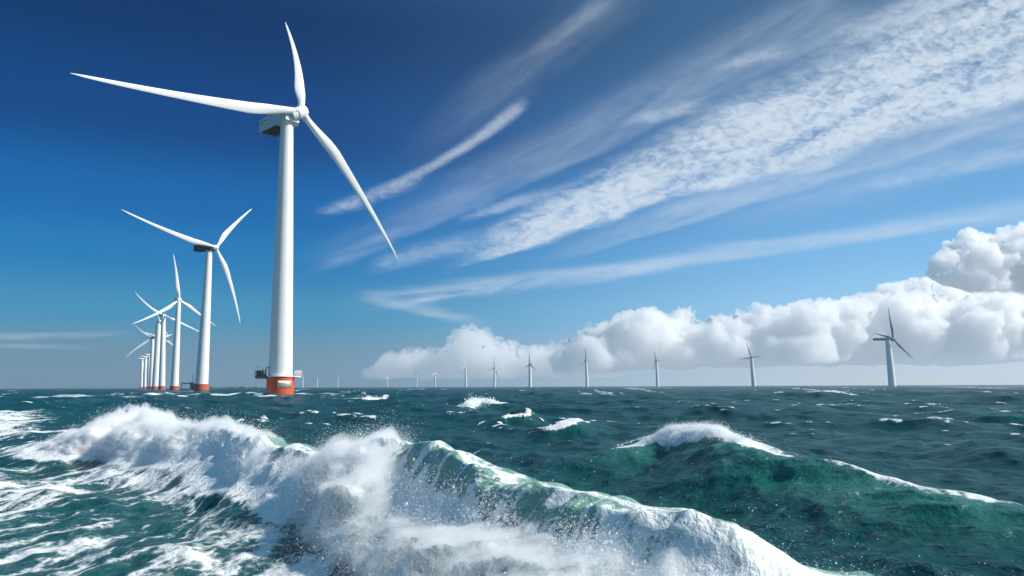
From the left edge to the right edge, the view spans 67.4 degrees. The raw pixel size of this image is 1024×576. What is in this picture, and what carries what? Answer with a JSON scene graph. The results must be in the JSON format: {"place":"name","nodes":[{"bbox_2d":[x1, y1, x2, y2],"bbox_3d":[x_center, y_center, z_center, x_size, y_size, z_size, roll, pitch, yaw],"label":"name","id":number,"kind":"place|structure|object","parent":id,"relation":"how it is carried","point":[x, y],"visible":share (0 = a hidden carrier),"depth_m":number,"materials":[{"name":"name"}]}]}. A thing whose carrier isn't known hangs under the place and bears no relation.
{"place":"outdoors","nodes":[
{"label":"outdoors","id":0,"kind":"place"},
{"bbox_2d":[209,386,261,388],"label":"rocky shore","id":1,"kind":"structure","parent":0,"point":[241,387],"depth_m":2567.11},
{"bbox_2d":[0,385,1023,575],"bbox_3d":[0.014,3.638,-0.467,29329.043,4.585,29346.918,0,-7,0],"label":"sea","id":2,"kind":"structure","parent":0,"point":[946,478],"depth_m":28.94,"materials":[{"name":"teal liquid"}]},
{"bbox_2d":[139,358,143,388],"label":"wind turbine","id":3,"kind":"object","parent":2,"relation":"in","point":[141,373],"visible":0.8,"depth_m":3724.32,"materials":[{"name":"white paint"}]},
{"bbox_2d":[142,356,147,388],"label":"wind turbine","id":4,"kind":"object","parent":2,"relation":"in","point":[145,372],"visible":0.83,"depth_m":3328.03,"materials":[{"name":"white paint"}]},
{"bbox_2d":[146,354,149,388],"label":"wind turbine","id":5,"kind":"object","parent":2,"relation":"in","point":[148,355],"visible":0.42,"depth_m":2879.51,"materials":[{"name":"white paint"}]},
{"bbox_2d":[130,325,168,388],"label":"wind turbine","id":6,"kind":"object","parent":2,"relation":"in","point":[151,360],"visible":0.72,"depth_m":2277.61,"materials":[{"name":"white paint"}]},
{"bbox_2d":[151,316,168,389],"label":"wind turbine","id":7,"kind":"object","parent":2,"relation":"in","point":[155,379],"visible":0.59,"depth_m":1781.07,"materials":[{"name":"white paint"}]},
{"bbox_2d":[143,332,180,351],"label":"wind turbine","id":8,"kind":"object","parent":2,"relation":"in","point":[165,337],"visible":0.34,"depth_m":2306.06,"materials":[{"name":"white paint"}]},
{"bbox_2d":[135,292,198,389],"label":"wind turbine","id":9,"kind":"object","parent":2,"relation":"in","point":[161,384],"visible":0.88,"depth_m":1578.25,"materials":[{"name":"white paint"}]},
{"bbox_2d":[133,254,213,389],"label":"wind turbine","id":10,"kind":"object","parent":2,"relation":"in","point":[178,301],"visible":0.94,"depth_m":1308.52,"materials":[{"name":"white paint"}]},
{"bbox_2d":[121,209,250,391],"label":"wind turbine","id":11,"kind":"object","parent":2,"relation":"in","point":[202,375],"visible":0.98,"depth_m":839.20,"materials":[{"name":"white paint"}]},
{"bbox_2d":[181,376,194,389],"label":"work platform","id":12,"kind":"structure","parent":2,"relation":"in","point":[192,383],"depth_m":1485.27,"materials":[{"name":"metal"}]},
{"bbox_2d":[71,22,397,393],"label":"wind turbine","id":13,"kind":"object","parent":2,"relation":"in","point":[282,121],"visible":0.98,"depth_m":421.60,"materials":[{"name":"white paint"}]},
{"bbox_2d":[45,417,673,575],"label":"breaking wave foam","id":14,"kind":"object","parent":2,"relation":"on","point":[79,447],"visible":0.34,"depth_m":18.18,"materials":[{"name":"white liquid"}]},
{"bbox_2d":[460,366,468,386],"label":"wind turbine","id":15,"kind":"object","parent":2,"relation":"in","point":[466,373],"visible":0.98,"depth_m":6549.71,"materials":[{"name":"white paint"}]},
{"bbox_2d":[490,364,498,386],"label":"wind turbine","id":16,"kind":"object","parent":2,"relation":"in","point":[494,380],"visible":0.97,"depth_m":6152.02,"materials":[{"name":"white paint"}]},
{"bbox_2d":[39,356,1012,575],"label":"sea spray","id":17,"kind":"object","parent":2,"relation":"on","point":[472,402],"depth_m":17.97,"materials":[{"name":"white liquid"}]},
{"bbox_2d":[525,353,535,386],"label":"wind turbine","id":18,"kind":"object","parent":2,"relation":"in","point":[530,376],"visible":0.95,"depth_m":4266.80,"materials":[{"name":"white paint"}]},
{"bbox_2d":[580,348,588,386],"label":"wind turbine","id":19,"kind":"object","parent":2,"relation":"in","point":[586,374],"visible":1,"depth_m":4765.00,"materials":[{"name":"white paint"}]},
{"bbox_2d":[653,352,660,386],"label":"wind turbine","id":20,"kind":"object","parent":2,"relation":"in","point":[657,374],"visible":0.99,"depth_m":4665.02,"materials":[{"name":"white paint"}]},
{"bbox_2d":[652,425,731,447],"bbox_3d":[10.638,7.790,30.600,6.238,3.824,28.562,3,-8,-22],"label":"breaking wave foam","id":21,"kind":"object","parent":2,"relation":"on","point":[681,439],"visible":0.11,"depth_m":38.02,"materials":[{"name":"white liquid"}]},
{"bbox_2d":[742,343,755,385],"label":"wind turbine","id":22,"kind":"object","parent":2,"relation":"in","point":[753,382],"visible":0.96,"depth_m":3921.22,"materials":[{"name":"white paint"}]},
{"bbox_2d":[873,308,911,385],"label":"wind turbine","id":23,"kind":"object","parent":2,"relation":"in","point":[890,367],"visible":0.99,"depth_m":2633.33,"materials":[{"name":"white paint"}]},
{"bbox_2d":[0,0,1023,388],"label":"sky","id":24,"kind":"structure","parent":0,"point":[689,183],"materials":[{"name":"blue"}]}
]}

